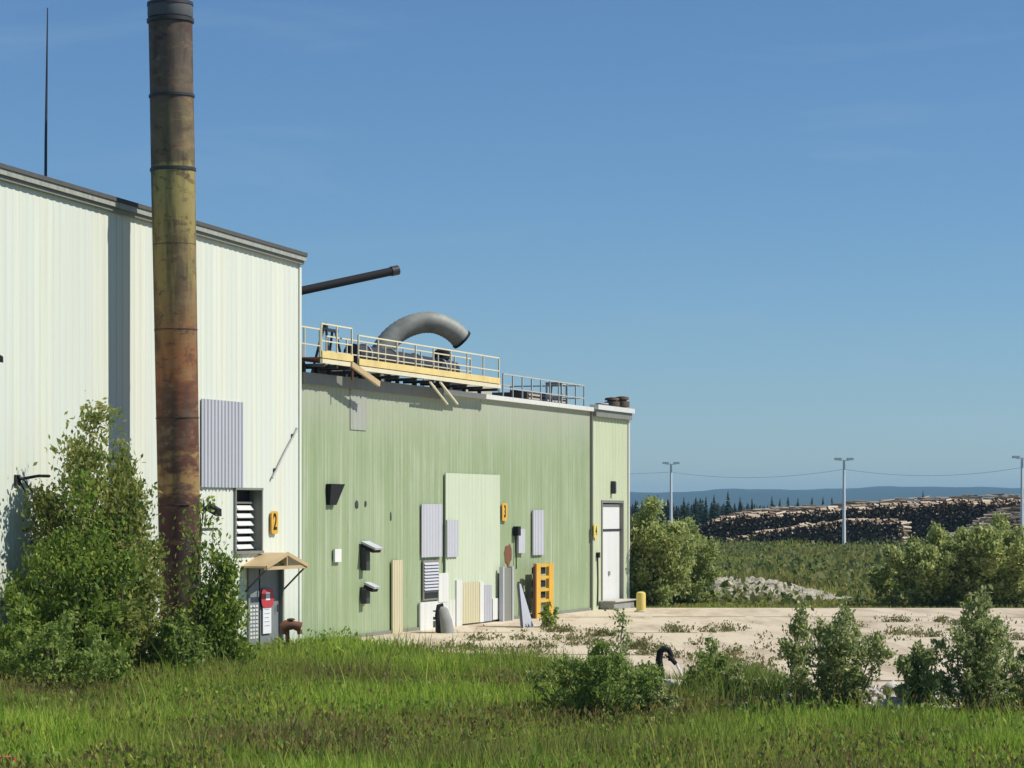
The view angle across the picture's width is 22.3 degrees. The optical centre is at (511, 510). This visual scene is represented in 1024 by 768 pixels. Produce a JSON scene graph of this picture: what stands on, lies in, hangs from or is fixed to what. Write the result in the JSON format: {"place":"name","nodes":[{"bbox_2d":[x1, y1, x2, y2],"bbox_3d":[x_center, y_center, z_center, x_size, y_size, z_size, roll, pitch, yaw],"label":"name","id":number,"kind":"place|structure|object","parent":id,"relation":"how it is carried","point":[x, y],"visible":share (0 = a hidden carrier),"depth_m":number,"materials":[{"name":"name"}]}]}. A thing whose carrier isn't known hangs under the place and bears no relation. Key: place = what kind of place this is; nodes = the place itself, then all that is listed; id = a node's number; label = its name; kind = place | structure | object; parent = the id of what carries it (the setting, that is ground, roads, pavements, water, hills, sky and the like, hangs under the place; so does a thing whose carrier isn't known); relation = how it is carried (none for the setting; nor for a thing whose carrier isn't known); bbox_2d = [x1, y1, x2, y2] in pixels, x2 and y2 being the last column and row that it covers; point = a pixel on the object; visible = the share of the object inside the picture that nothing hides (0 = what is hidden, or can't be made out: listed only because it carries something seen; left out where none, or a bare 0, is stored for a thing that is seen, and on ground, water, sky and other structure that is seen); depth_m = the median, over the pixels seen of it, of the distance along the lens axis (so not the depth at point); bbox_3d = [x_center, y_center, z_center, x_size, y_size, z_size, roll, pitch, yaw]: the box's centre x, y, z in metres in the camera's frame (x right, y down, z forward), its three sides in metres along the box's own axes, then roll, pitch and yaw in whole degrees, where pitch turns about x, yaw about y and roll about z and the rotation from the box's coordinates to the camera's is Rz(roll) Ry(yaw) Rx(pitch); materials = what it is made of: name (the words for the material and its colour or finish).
{"place":"outdoors","nodes":[
{"label":"outdoors","id":0,"kind":"place"},
{"bbox_2d":[346,370,383,380],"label":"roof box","id":1,"kind":"object","parent":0,"point":[365,378],"depth_m":82.59,"materials":[{"name":"metal"}]},
{"bbox_2d":[433,610,435,631],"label":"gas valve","id":2,"kind":"object","parent":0,"point":[434,624],"visible":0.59,"depth_m":79.40,"materials":[{"name":"metal"}]},
{"bbox_2d":[435,381,491,394],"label":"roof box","id":3,"kind":"object","parent":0,"point":[487,392],"depth_m":91.58,"materials":[{"name":"metal"}]},
{"bbox_2d":[0,621,1023,767],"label":"grass","id":4,"kind":"structure","parent":0,"point":[61,734],"depth_m":44.86,"materials":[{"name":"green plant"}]},
{"bbox_2d":[0,0,1023,492],"label":"sky","id":5,"kind":"structure","parent":0,"point":[790,233],"materials":[{"name":"blue"}]},
{"bbox_2d":[361,608,1023,694],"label":"concrete yard","id":6,"kind":"structure","parent":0,"point":[772,620],"depth_m":80.50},
{"bbox_2d":[499,566,513,621],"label":"steel column","id":7,"kind":"structure","parent":6,"relation":"on","point":[506,594],"depth_m":87.40,"materials":[{"name":"metal"}]},
{"bbox_2d":[516,582,532,627],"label":"scrap sheet","id":8,"kind":"object","parent":6,"relation":"on","point":[525,617],"visible":0.97,"depth_m":83.05,"materials":[{"name":"metal"}]},
{"bbox_2d":[532,563,553,618],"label":"ladder frame","id":9,"kind":"object","parent":6,"relation":"on","point":[538,583],"visible":0.95,"depth_m":90.27,"materials":[{"name":"metal"}]},
{"bbox_2d":[599,599,635,609],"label":"dock step","id":10,"kind":"object","parent":6,"relation":"on","point":[616,603],"visible":0.79,"depth_m":98.02,"materials":[{"name":"grey concrete"}]},
{"bbox_2d":[634,592,647,611],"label":"yellow bollard","id":11,"kind":"object","parent":6,"relation":"on","point":[640,601],"visible":0.91,"depth_m":95.10,"materials":[{"name":"metal"}]},
{"bbox_2d":[656,646,681,678],"bbox_3d":[3.473,3.483,57.372,0.611,1.027,0.175,0,0,0],"label":"bent hose","id":12,"kind":"object","parent":6,"relation":"on","point":[660,652],"visible":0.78,"depth_m":57.31,"materials":[{"name":"rubber"}]},
{"bbox_2d":[413,612,1023,672],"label":"yard weeds","id":13,"kind":"object","parent":6,"relation":"on","point":[640,645],"visible":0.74,"depth_m":74.30,"materials":[{"name":"green plant"}]},
{"bbox_2d":[662,656,872,711],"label":"tall grass","id":14,"kind":"structure","parent":6,"relation":"on","point":[770,676],"depth_m":51.65,"materials":[{"name":"green plant"}]},
{"bbox_2d":[543,616,1023,680],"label":"joint soil","id":15,"kind":"structure","parent":6,"relation":"on","point":[716,616],"depth_m":79.09,"materials":[{"name":"soil"}]},
{"bbox_2d":[635,513,959,607],"bbox_3d":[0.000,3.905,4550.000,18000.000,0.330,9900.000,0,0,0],"label":"ground","id":16,"kind":"structure","parent":0,"point":[813,601],"depth_m":109.95,"materials":[{"name":"soil"}]},
{"bbox_2d":[0,756,15,765],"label":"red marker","id":17,"kind":"object","parent":16,"relation":"on","point":[9,757],"visible":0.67,"depth_m":38.47,"materials":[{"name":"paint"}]},
{"bbox_2d":[0,577,43,685],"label":"shrub","id":18,"kind":"object","parent":16,"relation":"on","point":[21,611],"visible":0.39,"depth_m":54.66,"materials":[{"name":"green plant"}]},
{"bbox_2d":[0,608,134,697],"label":"shrub","id":19,"kind":"object","parent":16,"relation":"on","point":[57,668],"visible":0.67,"depth_m":52.56,"materials":[{"name":"green plant"}]},
{"bbox_2d":[1,468,162,672],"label":"shrub","id":20,"kind":"object","parent":16,"relation":"on","point":[81,561],"visible":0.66,"depth_m":56.28,"materials":[{"name":"green plant"}]},
{"bbox_2d":[1,390,170,626],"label":"alder tree","id":21,"kind":"object","parent":16,"relation":"on","point":[44,506],"visible":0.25,"depth_m":57.77,"materials":[{"name":"green plant"}]},
{"bbox_2d":[84,432,180,650],"bbox_3d":[-8.750,1.174,58.852,2.514,5.896,2.742,0,0,0],"label":"alder tree","id":22,"kind":"object","parent":16,"relation":"on","point":[156,552],"visible":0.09,"depth_m":58.61,"materials":[{"name":"green plant"}]},
{"bbox_2d":[80,490,186,671],"bbox_3d":[-8.544,1.814,57.498,2.406,4.613,2.373,0,0,-24],"label":"shrub","id":23,"kind":"object","parent":16,"relation":"on","point":[145,634],"visible":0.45,"depth_m":57.32,"materials":[{"name":"green plant"}]},
{"bbox_2d":[0,163,307,660],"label":"white building","id":24,"kind":"structure","parent":16,"relation":"on","point":[76,296],"depth_m":63.45,"materials":[{"name":"metal"}]},
{"bbox_2d":[14,474,50,499],"bbox_3d":[-10.748,-0.518,58.280,0.144,0.610,1.094,0,0,35],"label":"lamp bracket","id":25,"kind":"object","parent":24,"relation":"attached to","point":[17,480],"visible":0.98,"depth_m":58.02,"materials":[{"name":"metal"}]},
{"bbox_2d":[44,8,47,175],"bbox_3d":[-11.146,-9.714,62.123,0.300,4.609,0.300,0,0,0],"label":"antenna mast","id":26,"kind":"object","parent":24,"relation":"on","point":[45,140],"visible":0.64,"depth_m":62.10,"materials":[{"name":"metal"}]},
{"bbox_2d":[202,504,221,515],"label":"wall lamp","id":27,"kind":"object","parent":24,"relation":"attached to","point":[218,511],"visible":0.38,"depth_m":66.03,"materials":[{"name":"metal"}]},
{"bbox_2d":[234,487,263,553],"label":"louvered vent","id":28,"kind":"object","parent":24,"relation":"in","point":[248,502],"depth_m":69.71,"materials":[{"name":"white metal"}]},
{"bbox_2d":[247,565,283,646],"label":"door","id":29,"kind":"structure","parent":24,"relation":"in","point":[274,579],"depth_m":70.15,"materials":[{"name":"grey paint"}]},
{"bbox_2d":[261,588,273,633],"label":"warning notice","id":30,"kind":"object","parent":29,"relation":"attached to","point":[267,598],"visible":1,"depth_m":70.28,"materials":[{"name":"red paint"}]},
{"bbox_2d":[270,511,277,533],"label":"number sign","id":31,"kind":"object","parent":24,"relation":"attached to","point":[273,522],"visible":1,"depth_m":70.50,"materials":[{"name":"yellow paint"}]},
{"bbox_2d":[272,427,297,478],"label":"conduit","id":32,"kind":"object","parent":24,"relation":"attached to","point":[280,461],"visible":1,"depth_m":71.13,"materials":[{"name":"metal"}]},
{"bbox_2d":[302,265,399,294],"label":"exhaust boom","id":33,"kind":"object","parent":24,"relation":"attached to","point":[354,279],"visible":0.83,"depth_m":75.13,"materials":[{"name":"black paint"}]},
{"bbox_2d":[142,606,214,676],"bbox_3d":[-7.411,3.108,57.551,1.629,2.019,1.673,0,0,0],"label":"shrub","id":34,"kind":"object","parent":16,"relation":"on","point":[181,642],"visible":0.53,"depth_m":57.25,"materials":[{"name":"green plant"}]},
{"bbox_2d":[147,0,217,653],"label":"rusty chimney","id":35,"kind":"object","parent":16,"relation":"on","point":[170,23],"visible":0.94,"depth_m":61.90,"materials":[{"name":"metal"}]},
{"bbox_2d":[164,488,241,636],"bbox_3d":[-7.144,1.792,59.957,1.351,4.643,1.700,0,0,42],"label":"shrub","id":36,"kind":"object","parent":16,"relation":"on","point":[197,591],"visible":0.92,"depth_m":59.86,"materials":[{"name":"green plant"}]},
{"bbox_2d":[184,544,261,667],"bbox_3d":[-6.755,2.436,60.000,1.859,3.364,1.915,0,0,-18],"label":"shrub","id":37,"kind":"object","parent":16,"relation":"on","point":[220,621],"visible":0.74,"depth_m":59.81,"materials":[{"name":"green plant"}]},
{"bbox_2d":[206,621,250,666],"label":"shrub","id":38,"kind":"object","parent":16,"relation":"on","point":[240,640],"visible":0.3,"depth_m":59.77,"materials":[{"name":"green plant"}]},
{"bbox_2d":[279,618,302,644],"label":"standpipe","id":39,"kind":"object","parent":16,"relation":"on","point":[288,625],"visible":0.97,"depth_m":69.12,"materials":[{"name":"metal"}]},
{"bbox_2d":[435,603,454,632],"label":"leaning bollard","id":40,"kind":"object","parent":16,"relation":"on","point":[443,621],"visible":0.91,"depth_m":78.69,"materials":[{"name":"grey concrete"}]},
{"bbox_2d":[302,372,634,638],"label":"green building","id":41,"kind":"structure","parent":16,"relation":"on","point":[420,485],"depth_m":83.06,"materials":[{"name":"metal"}]},
{"bbox_2d":[302,344,304,363],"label":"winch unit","id":42,"kind":"object","parent":41,"relation":"on","point":[303,352],"visible":0.08,"depth_m":73.31,"materials":[{"name":"metal"}]},
{"bbox_2d":[302,323,352,374],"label":"roof walkway","id":43,"kind":"structure","parent":41,"relation":"on","point":[335,360],"depth_m":73.37,"materials":[{"name":"metal"}]},
{"bbox_2d":[311,325,346,376],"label":"hoist frame","id":44,"kind":"object","parent":41,"relation":"on","point":[325,328],"visible":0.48,"depth_m":77.72,"materials":[{"name":"metal"}]},
{"bbox_2d":[361,582,379,603],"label":"hooded lamp","id":45,"kind":"object","parent":41,"relation":"attached to","point":[368,587],"visible":1,"depth_m":76.31,"materials":[{"name":"metal"}]},
{"bbox_2d":[360,541,382,570],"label":"hooded lamp","id":46,"kind":"object","parent":41,"relation":"attached to","point":[368,547],"visible":1,"depth_m":76.28,"materials":[{"name":"metal"}]},
{"bbox_2d":[343,343,459,387],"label":"roof duct","id":47,"kind":"object","parent":41,"relation":"on","point":[444,358],"visible":0.52,"depth_m":82.46,"materials":[{"name":"metal"}]},
{"bbox_2d":[325,335,500,404],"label":"roof walkway","id":48,"kind":"structure","parent":41,"relation":"on","point":[444,378],"depth_m":80.31,"materials":[{"name":"metal"}]},
{"bbox_2d":[350,361,379,386],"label":"loose plank","id":49,"kind":"object","parent":48,"relation":"hanging from","point":[365,374],"visible":1,"depth_m":74.94,"materials":[{"name":"wood"}]},
{"bbox_2d":[372,312,470,381],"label":"curved duct","id":50,"kind":"object","parent":41,"relation":"on","point":[454,333],"visible":0.88,"depth_m":84.32,"materials":[{"name":"grey metal"}]},
{"bbox_2d":[423,373,584,405],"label":"guard rail","id":51,"kind":"object","parent":41,"relation":"on","point":[540,386],"visible":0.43,"depth_m":96.17,"materials":[{"name":"metal"}]},
{"bbox_2d":[502,503,506,520],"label":"number sign","id":52,"kind":"object","parent":41,"relation":"attached to","point":[504,511],"visible":1,"depth_m":87.79,"materials":[{"name":"yellow paint"}]},
{"bbox_2d":[513,526,520,568],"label":"junction box","id":53,"kind":"object","parent":41,"relation":"attached to","point":[516,531],"visible":1,"depth_m":88.79,"materials":[{"name":"black paint"}]},
{"bbox_2d":[492,390,565,403],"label":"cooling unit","id":54,"kind":"object","parent":41,"relation":"on","point":[526,395],"visible":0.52,"depth_m":97.86,"materials":[{"name":"metal"}]},
{"bbox_2d":[546,382,565,402],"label":"hatch frame","id":55,"kind":"object","parent":41,"relation":"on","point":[555,384],"visible":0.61,"depth_m":98.86,"materials":[{"name":"paint"}]},
{"bbox_2d":[593,524,597,537],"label":"number sign","id":56,"kind":"object","parent":41,"relation":"attached to","point":[595,530],"visible":1,"depth_m":96.90,"materials":[{"name":"yellow paint"}]},
{"bbox_2d":[596,552,599,605],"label":"push button box","id":57,"kind":"object","parent":41,"relation":"attached to","point":[597,555],"visible":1,"depth_m":97.37,"materials":[{"name":"black paint"}]},
{"bbox_2d":[604,397,619,406],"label":"roof vent","id":58,"kind":"object","parent":41,"relation":"on","point":[611,401],"visible":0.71,"depth_m":102.47,"materials":[{"name":"metal"}]},
{"bbox_2d":[601,500,623,600],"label":"door","id":59,"kind":"structure","parent":41,"relation":"in","point":[612,515],"depth_m":99.59,"materials":[{"name":"white paint"}]},
{"bbox_2d":[611,481,615,493],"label":"bulkhead lamp","id":60,"kind":"object","parent":41,"relation":"attached to","point":[613,487],"visible":1,"depth_m":98.95,"materials":[{"name":"metal"}]},
{"bbox_2d":[616,396,629,407],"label":"roof vent","id":61,"kind":"object","parent":41,"relation":"on","point":[624,402],"visible":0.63,"depth_m":103.71,"materials":[{"name":"metal"}]},
{"bbox_2d":[0,661,1023,767],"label":"seed heads","id":62,"kind":"object","parent":16,"relation":"on","point":[484,724],"visible":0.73,"depth_m":43.35,"materials":[{"name":"plant"}]},
{"bbox_2d":[538,602,559,626],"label":"weed bush","id":63,"kind":"object","parent":16,"relation":"on","point":[545,613],"visible":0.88,"depth_m":82.88,"materials":[{"name":"green plant"}]},
{"bbox_2d":[524,637,667,723],"bbox_3d":[1.619,3.226,48.267,2.516,1.785,2.674,0,0,21],"label":"willow bush","id":64,"kind":"object","parent":16,"relation":"on","point":[597,688],"visible":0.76,"depth_m":47.75,"materials":[{"name":"green plant"}]},
{"bbox_2d":[603,607,635,686],"bbox_3d":[2.007,2.933,49.211,0.878,2.351,1.068,0,0,0],"label":"willow bush","id":65,"kind":"object","parent":16,"relation":"on","point":[622,615],"visible":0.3,"depth_m":49.27,"materials":[{"name":"green plant"}]},
{"bbox_2d":[637,661,683,717],"bbox_3d":[2.744,3.466,48.835,0.880,1.297,1.057,0,0,13],"label":"willow bush","id":66,"kind":"object","parent":16,"relation":"on","point":[662,696],"visible":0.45,"depth_m":48.56,"materials":[{"name":"green plant"}]},
{"bbox_2d":[658,503,667,528],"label":"spruce tree","id":67,"kind":"object","parent":16,"relation":"on","point":[661,516],"visible":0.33,"depth_m":409.64,"materials":[{"name":"green plant"}]},
{"bbox_2d":[630,493,700,605],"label":"willow shrub","id":68,"kind":"object","parent":16,"relation":"on","point":[656,549],"visible":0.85,"depth_m":101.63,"materials":[{"name":"green plant"}]},
{"bbox_2d":[663,462,678,522],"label":"light pole","id":69,"kind":"object","parent":16,"relation":"on","point":[670,517],"visible":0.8,"depth_m":299.87,"materials":[{"name":"metal"}]},
{"bbox_2d":[673,469,842,477],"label":"overhead wire","id":70,"kind":"object","parent":69,"relation":"attached to","point":[752,477],"visible":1,"depth_m":284.86,"materials":[{"name":"metal"}]},
{"bbox_2d":[663,679,693,705],"bbox_3d":[3.555,3.766,53.865,0.923,0.604,0.646,7,5,-17],"label":"concrete chunk","id":71,"kind":"object","parent":16,"relation":"on","point":[670,681],"visible":0.09,"depth_m":53.73,"materials":[{"name":"concrete"}]},
{"bbox_2d":[680,498,687,519],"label":"spruce tree","id":72,"kind":"object","parent":16,"relation":"on","point":[684,515],"visible":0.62,"depth_m":419.82,"materials":[{"name":"green plant"}]},
{"bbox_2d":[665,514,726,604],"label":"willow shrub","id":73,"kind":"object","parent":16,"relation":"on","point":[703,574],"visible":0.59,"depth_m":104.32,"materials":[{"name":"green plant"}]},
{"bbox_2d":[692,499,701,528],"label":"spruce tree","id":74,"kind":"object","parent":16,"relation":"on","point":[697,519],"visible":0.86,"depth_m":429.69,"materials":[{"name":"green plant"}]},
{"bbox_2d":[701,498,709,526],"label":"spruce tree","id":75,"kind":"object","parent":16,"relation":"on","point":[705,518],"visible":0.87,"depth_m":439.74,"materials":[{"name":"green plant"}]},
{"bbox_2d":[682,633,734,688],"bbox_3d":[3.974,3.298,52.734,1.192,1.631,1.303,0,0,-17],"label":"willow bush","id":76,"kind":"object","parent":16,"relation":"on","point":[707,660],"visible":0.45,"depth_m":52.70,"materials":[{"name":"green plant"}]},
{"bbox_2d":[708,497,718,520],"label":"spruce tree","id":77,"kind":"object","parent":16,"relation":"on","point":[714,513],"visible":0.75,"depth_m":429.84,"materials":[{"name":"green plant"}]},
{"bbox_2d":[630,498,799,527],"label":"forest","id":78,"kind":"object","parent":16,"relation":"on","point":[676,512],"visible":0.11,"depth_m":469.62,"materials":[{"name":"plant"}]},
{"bbox_2d":[723,492,731,515],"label":"spruce tree","id":79,"kind":"object","parent":16,"relation":"on","point":[727,511],"visible":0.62,"depth_m":429.85,"materials":[{"name":"green plant"}]},
{"bbox_2d":[700,661,764,700],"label":"willow bush","id":80,"kind":"object","parent":16,"relation":"on","point":[737,669],"visible":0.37,"depth_m":51.64,"materials":[{"name":"green plant"}]},
{"bbox_2d":[726,701,747,710],"bbox_3d":[4.438,3.877,50.999,0.499,0.335,0.446,7,-12,-34],"label":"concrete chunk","id":81,"kind":"object","parent":16,"relation":"on","point":[746,703],"visible":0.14,"depth_m":50.93,"materials":[{"name":"concrete"}]},
{"bbox_2d":[737,498,742,511],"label":"spruce tree","id":82,"kind":"object","parent":16,"relation":"on","point":[739,507],"visible":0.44,"depth_m":449.93,"materials":[{"name":"green plant"}]},
{"bbox_2d":[734,693,792,712],"bbox_3d":[4.967,3.851,51.734,1.271,0.464,0.655,1,4,-3],"label":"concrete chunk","id":83,"kind":"object","parent":16,"relation":"on","point":[772,696],"visible":0.11,"depth_m":51.51,"materials":[{"name":"concrete"}]},
{"bbox_2d":[709,576,850,600],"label":"gravel","id":84,"kind":"structure","parent":16,"relation":"on","point":[770,583],"depth_m":112.50,"materials":[{"name":"gravel"}]},
{"bbox_2d":[770,592,817,711],"bbox_3d":[5.514,2.848,50.627,0.928,2.524,1.107,0,0,0],"label":"poplar sapling","id":85,"kind":"object","parent":16,"relation":"on","point":[794,654],"visible":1,"depth_m":50.57,"materials":[{"name":"green plant"}]},
{"bbox_2d":[724,518,911,545],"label":"log pile","id":86,"kind":"object","parent":16,"relation":"on","point":[867,529],"visible":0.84,"depth_m":278.54,"materials":[{"name":"brown wood"}]},
{"bbox_2d":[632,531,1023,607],"bbox_3d":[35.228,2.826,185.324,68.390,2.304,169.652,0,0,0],"label":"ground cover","id":87,"kind":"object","parent":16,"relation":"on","point":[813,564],"visible":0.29,"depth_m":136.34,"materials":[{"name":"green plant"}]},
{"bbox_2d":[834,458,853,544],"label":"light pole","id":88,"kind":"object","parent":16,"relation":"on","point":[844,514],"visible":0.89,"depth_m":267.88,"materials":[{"name":"metal"}]},
{"bbox_2d":[799,600,898,710],"bbox_3d":[6.657,2.936,51.205,1.893,2.368,2.013,0,0,26],"label":"poplar sapling","id":89,"kind":"object","parent":16,"relation":"on","point":[835,672],"visible":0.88,"depth_m":50.93,"materials":[{"name":"green plant"}]},
{"bbox_2d":[697,498,1019,543],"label":"log pile","id":90,"kind":"object","parent":16,"relation":"on","point":[952,516],"visible":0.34,"depth_m":288.24,"materials":[{"name":"brown wood"}]},
{"bbox_2d":[712,494,1019,519],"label":"log pile","id":91,"kind":"object","parent":16,"relation":"on","point":[806,507],"visible":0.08,"depth_m":297.65,"materials":[{"name":"brown wood"}]},
{"bbox_2d":[866,555,906,601],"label":"willow shrub","id":92,"kind":"object","parent":16,"relation":"on","point":[881,579],"visible":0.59,"depth_m":105.47,"materials":[{"name":"green plant"}]},
{"bbox_2d":[877,697,908,710],"bbox_3d":[7.424,3.848,50.732,0.653,0.430,0.468,-8,-1,-11],"label":"concrete chunk","id":93,"kind":"object","parent":16,"relation":"on","point":[899,700],"visible":0.34,"depth_m":50.61,"materials":[{"name":"concrete"}]},
{"bbox_2d":[807,680,1005,707],"bbox_3d":[9.110,3.765,52.746,11.168,0.771,4.035,0,0,7],"label":"rubble","id":94,"kind":"object","parent":16,"relation":"on","point":[887,684],"visible":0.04,"depth_m":52.93,"materials":[{"name":"concrete"}]},
{"bbox_2d":[892,639,946,711],"bbox_3d":[7.914,3.299,50.782,1.064,1.632,1.268,0,0,0],"label":"poplar sapling","id":95,"kind":"object","parent":16,"relation":"on","point":[924,660],"visible":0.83,"depth_m":50.57,"materials":[{"name":"green plant"}]},
{"bbox_2d":[880,521,974,605],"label":"willow shrub","id":96,"kind":"object","parent":16,"relation":"on","point":[935,568],"visible":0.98,"depth_m":101.61,"materials":[{"name":"green plant"}]},
{"bbox_2d":[915,584,1020,713],"bbox_3d":[9.106,2.769,50.788,1.961,2.708,2.117,0,0,-37],"label":"poplar sapling","id":97,"kind":"object","parent":16,"relation":"on","point":[979,649],"visible":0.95,"depth_m":50.51,"materials":[{"name":"green plant"}]},
{"bbox_2d":[950,504,1019,541],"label":"log pile","id":98,"kind":"object","parent":16,"relation":"on","point":[1014,514],"visible":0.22,"depth_m":270.18,"materials":[{"name":"wood"}]},
{"bbox_2d":[950,512,1023,607],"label":"willow shrub","id":99,"kind":"object","parent":16,"relation":"on","point":[997,558],"visible":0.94,"depth_m":100.48,"materials":[{"name":"green plant"}]},
{"bbox_2d":[1002,647,1023,710],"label":"poplar sapling","id":100,"kind":"object","parent":16,"relation":"on","point":[1017,663],"visible":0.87,"depth_m":50.57,"materials":[{"name":"green plant"}]},
{"bbox_2d":[1012,456,1023,535],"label":"light pole","id":101,"kind":"object","parent":16,"relation":"on","point":[1021,504],"visible":0.74,"depth_m":261.88,"materials":[{"name":"metal"}]},
{"bbox_2d":[845,468,1015,475],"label":"overhead wire","id":102,"kind":"object","parent":101,"relation":"attached to","point":[934,475],"visible":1,"depth_m":264.84,"materials":[{"name":"metal"}]},
{"bbox_2d":[630,486,1023,512],"bbox_3d":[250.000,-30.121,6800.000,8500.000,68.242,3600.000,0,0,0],"label":"hills","id":103,"kind":"structure","parent":0,"point":[761,497],"depth_m":5803.61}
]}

